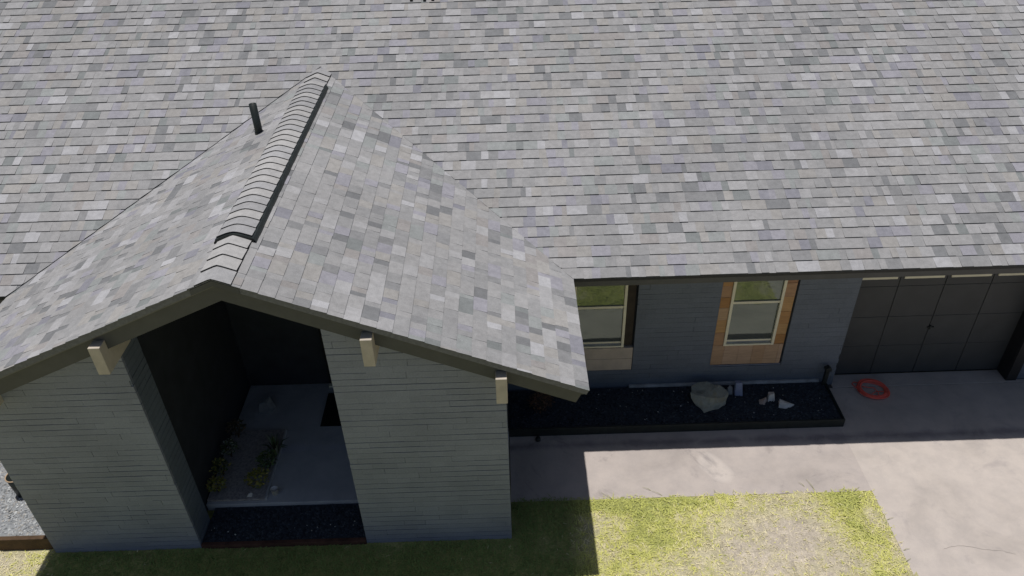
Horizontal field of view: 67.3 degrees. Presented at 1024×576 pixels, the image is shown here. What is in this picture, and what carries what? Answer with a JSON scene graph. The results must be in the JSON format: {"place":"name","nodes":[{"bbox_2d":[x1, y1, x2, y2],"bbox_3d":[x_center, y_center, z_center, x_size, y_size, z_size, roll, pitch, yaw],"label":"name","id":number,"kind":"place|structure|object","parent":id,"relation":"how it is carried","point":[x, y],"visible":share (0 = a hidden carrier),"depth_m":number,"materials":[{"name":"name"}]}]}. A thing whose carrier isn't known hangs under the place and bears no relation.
{"place":"outdoors","nodes":[
{"label":"outdoors","id":0,"kind":"place"},
{"bbox_2d":[0,462,44,535],"bbox_3d":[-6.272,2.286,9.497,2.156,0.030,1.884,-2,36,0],"label":"gravel","id":1,"kind":"structure","parent":0,"point":[14,512],"depth_m":8.97,"materials":[{"name":"grey gravel"}]},
{"bbox_2d":[4,473,21,497],"bbox_3d":[-5.860,2.331,9.162,0.220,0.309,0.220,-2,36,0],"label":"bollard light","id":2,"kind":"object","parent":1,"relation":"on","point":[8,480],"visible":0.22,"depth_m":9.08,"materials":[{"name":"black metal"}]},
{"bbox_2d":[206,383,509,510],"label":"porch floor","id":3,"kind":"structure","parent":0,"point":[313,467],"depth_m":9.78,"materials":[{"name":"concrete"}]},
{"bbox_2d":[207,429,286,501],"bbox_3d":[-3.271,2.188,9.577,0.705,0.040,1.115,-2,36,0],"label":"porch planter","id":4,"kind":"object","parent":3,"relation":"on","point":[251,447],"visible":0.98,"depth_m":9.51,"materials":[{"name":"concrete"}]},
{"bbox_2d":[205,476,226,491],"bbox_3d":[-3.515,2.349,9.150,0.252,0.229,0.239,-10,37,-12],"label":"porch plant","id":5,"kind":"object","parent":4,"relation":"on","point":[213,480],"visible":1,"depth_m":9.10,"materials":[{"name":"green plant"}]},
{"bbox_2d":[209,457,230,475],"bbox_3d":[-3.537,2.186,9.346,0.237,0.265,0.260,-2,36,0],"label":"porch plant","id":6,"kind":"object","parent":4,"relation":"on","point":[219,461],"visible":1,"depth_m":9.29,"materials":[{"name":"green plant"}]},
{"bbox_2d":[220,438,238,456],"bbox_3d":[-3.514,2.011,9.584,0.249,0.268,0.250,-2,36,0],"label":"porch plant","id":7,"kind":"object","parent":4,"relation":"on","point":[230,442],"visible":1,"depth_m":9.54,"materials":[{"name":"green plant"}]},
{"bbox_2d":[224,419,246,437],"bbox_3d":[-3.529,1.816,9.834,0.267,0.292,0.280,-2,36,0],"label":"porch plant","id":8,"kind":"object","parent":4,"relation":"on","point":[234,422],"visible":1,"depth_m":9.79,"materials":[{"name":"green plant"}]},
{"bbox_2d":[243,467,269,488],"bbox_3d":[-3.052,2.289,9.232,0.309,0.210,0.316,19,41,26],"label":"porch plant","id":9,"kind":"object","parent":4,"relation":"on","point":[257,472],"visible":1,"depth_m":9.19,"materials":[{"name":"green plant"}]},
{"bbox_2d":[255,449,277,468],"bbox_3d":[-3.001,2.116,9.425,0.280,0.259,0.301,-2,36,0],"label":"porch plant","id":10,"kind":"object","parent":4,"relation":"on","point":[267,463],"visible":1,"depth_m":9.38,"materials":[{"name":"green plant"}]},
{"bbox_2d":[263,432,287,454],"bbox_3d":[-2.960,1.949,9.623,0.437,0.295,0.341,27,45,33],"label":"spiky plant","id":11,"kind":"object","parent":4,"relation":"on","point":[273,442],"visible":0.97,"depth_m":9.60,"materials":[{"name":"green plant"}]},
{"bbox_2d":[259,397,275,413],"bbox_3d":[-3.292,1.563,10.297,0.175,0.221,0.146,5,36,10],"label":"stone","id":12,"kind":"object","parent":3,"relation":"on","point":[267,406],"visible":1,"depth_m":10.28,"materials":[{"name":"grey stone"}]},
{"bbox_2d":[270,486,278,495],"bbox_3d":[-2.831,2.426,9.188,0.092,0.088,0.091,-2,36,0],"label":"stone","id":13,"kind":"object","parent":3,"relation":"on","point":[274,490],"visible":1,"depth_m":9.17,"materials":[{"name":"white stone"}]},
{"bbox_2d":[320,393,340,426],"bbox_3d":[-2.066,1.618,10.336,0.910,0.014,0.620,-2,36,0],"label":"doormat","id":14,"kind":"object","parent":3,"relation":"on","point":[330,417],"visible":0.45,"depth_m":10.25,"materials":[{"name":"black rubber"}]},
{"bbox_2d":[0,482,918,575],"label":"lawn","id":15,"kind":"structure","parent":0,"point":[789,538],"depth_m":8.63,"materials":[{"name":"plant"}]},
{"bbox_2d":[252,370,977,492],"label":"ground","id":16,"kind":"structure","parent":0,"point":[508,406],"depth_m":10.92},
{"bbox_2d":[0,535,53,550],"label":"timber edging","id":17,"kind":"object","parent":16,"relation":"on","point":[34,542],"visible":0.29,"depth_m":8.71,"materials":[{"name":"brown wood"}]},
{"bbox_2d":[201,503,366,548],"bbox_3d":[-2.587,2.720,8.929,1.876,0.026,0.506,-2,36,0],"label":"mulch","id":18,"kind":"object","parent":16,"relation":"on","point":[343,521],"visible":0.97,"depth_m":8.92,"materials":[{"name":"black soil"}]},
{"bbox_2d":[0,0,1023,552],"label":"brick house","id":19,"kind":"structure","parent":16,"relation":"on","point":[422,238],"depth_m":9.16,"materials":[{"name":"brick"}]},
{"bbox_2d":[318,328,331,382],"bbox_3d":[-2.096,0.481,10.133,0.940,2.060,0.053,-2,36,0],"label":"front door","id":20,"kind":"structure","parent":19,"relation":"in","point":[319,331],"depth_m":10.41,"materials":[{"name":"black paint"}]},
{"bbox_2d":[575,285,636,370],"bbox_3d":[1.127,0.295,9.847,0.914,1.965,0.080,-2,36,0],"label":"window","id":21,"kind":"structure","parent":19,"relation":"in","point":[606,313],"depth_m":9.98,"materials":[{"name":"clear glass"}]},
{"bbox_2d":[723,280,787,345],"bbox_3d":[3.111,0.122,9.761,0.668,1.543,0.050,-2,36,0],"label":"window","id":22,"kind":"structure","parent":19,"relation":"in","point":[755,307],"depth_m":9.91,"materials":[{"name":"clear glass"}]},
{"bbox_2d":[834,273,1023,374],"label":"garage door","id":23,"kind":"structure","parent":19,"relation":"in","point":[944,322],"depth_m":10.29,"materials":[{"name":"paint"}]},
{"bbox_2d":[510,427,871,501],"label":"walk","id":24,"kind":"structure","parent":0,"point":[751,461],"depth_m":9.55,"materials":[{"name":"concrete"}]},
{"bbox_2d":[508,382,844,436],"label":"mulch","id":25,"kind":"object","parent":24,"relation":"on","point":[658,406],"visible":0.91,"depth_m":10.20,"materials":[{"name":"black gravel"}]},
{"bbox_2d":[527,391,554,413],"bbox_3d":[0.384,1.506,10.121,0.382,0.333,0.366,-2,36,0],"label":"bed shrub","id":26,"kind":"object","parent":25,"relation":"on","point":[542,396],"visible":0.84,"depth_m":10.04,"materials":[{"name":"green plant"}]},
{"bbox_2d":[686,382,729,413],"bbox_3d":[2.627,1.445,10.273,0.469,0.196,0.455,29,46,35],"label":"boulder","id":27,"kind":"object","parent":25,"relation":"on","point":[706,397],"visible":1,"depth_m":10.20,"materials":[{"name":"stone"}]},
{"bbox_2d":[726,385,732,394],"bbox_3d":[2.940,1.371,10.395,0.074,0.120,0.099,-2,36,0],"label":"stone","id":28,"kind":"object","parent":25,"relation":"on","point":[729,389],"visible":0.85,"depth_m":10.38,"materials":[{"name":"grey stone"}]},
{"bbox_2d":[733,381,741,395],"bbox_3d":[3.054,1.345,10.342,0.118,0.200,0.121,-2,36,0],"label":"stone","id":29,"kind":"object","parent":25,"relation":"on","point":[737,388],"visible":1,"depth_m":10.32,"materials":[{"name":"grey stone"}]},
{"bbox_2d":[759,397,766,404],"bbox_3d":[3.338,1.501,10.242,0.101,0.069,0.116,22,42,29],"label":"stone","id":30,"kind":"object","parent":25,"relation":"on","point":[762,401],"visible":1,"depth_m":10.22,"materials":[{"name":"stone"}]},
{"bbox_2d":[767,392,774,401],"bbox_3d":[3.463,1.445,10.261,0.108,0.132,0.097,-2,36,0],"label":"stone","id":31,"kind":"object","parent":25,"relation":"on","point":[771,396],"visible":1,"depth_m":10.24,"materials":[{"name":"grey stone"}]},
{"bbox_2d":[778,399,793,408],"bbox_3d":[3.632,1.536,10.170,0.200,0.081,0.125,8,37,13],"label":"stone","id":32,"kind":"object","parent":25,"relation":"on","point":[783,404],"visible":1,"depth_m":10.16,"materials":[{"name":"grey stone"}]},
{"bbox_2d":[821,365,831,384],"bbox_3d":[4.249,1.179,10.406,0.080,0.330,0.078,-2,36,0],"label":"bollard light","id":33,"kind":"object","parent":25,"relation":"on","point":[828,369],"visible":1,"depth_m":10.37,"materials":[{"name":"black metal"}]},
{"bbox_2d":[830,382,1023,575],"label":"driveway","id":34,"kind":"structure","parent":0,"point":[942,467],"depth_m":9.40,"materials":[{"name":"concrete"}]},
{"bbox_2d":[852,379,889,398],"bbox_3d":[4.914,1.376,10.511,0.450,0.046,0.417,-2,36,0],"label":"extension cord","id":35,"kind":"object","parent":34,"relation":"on","point":[886,391],"visible":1,"depth_m":10.50,"materials":[{"name":"red rubber"}]},
{"bbox_2d":[831,370,1023,387],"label":"garage apron","id":36,"kind":"object","parent":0,"point":[933,378],"visible":0.48,"depth_m":10.68,"materials":[{"name":"concrete"}]}
]}

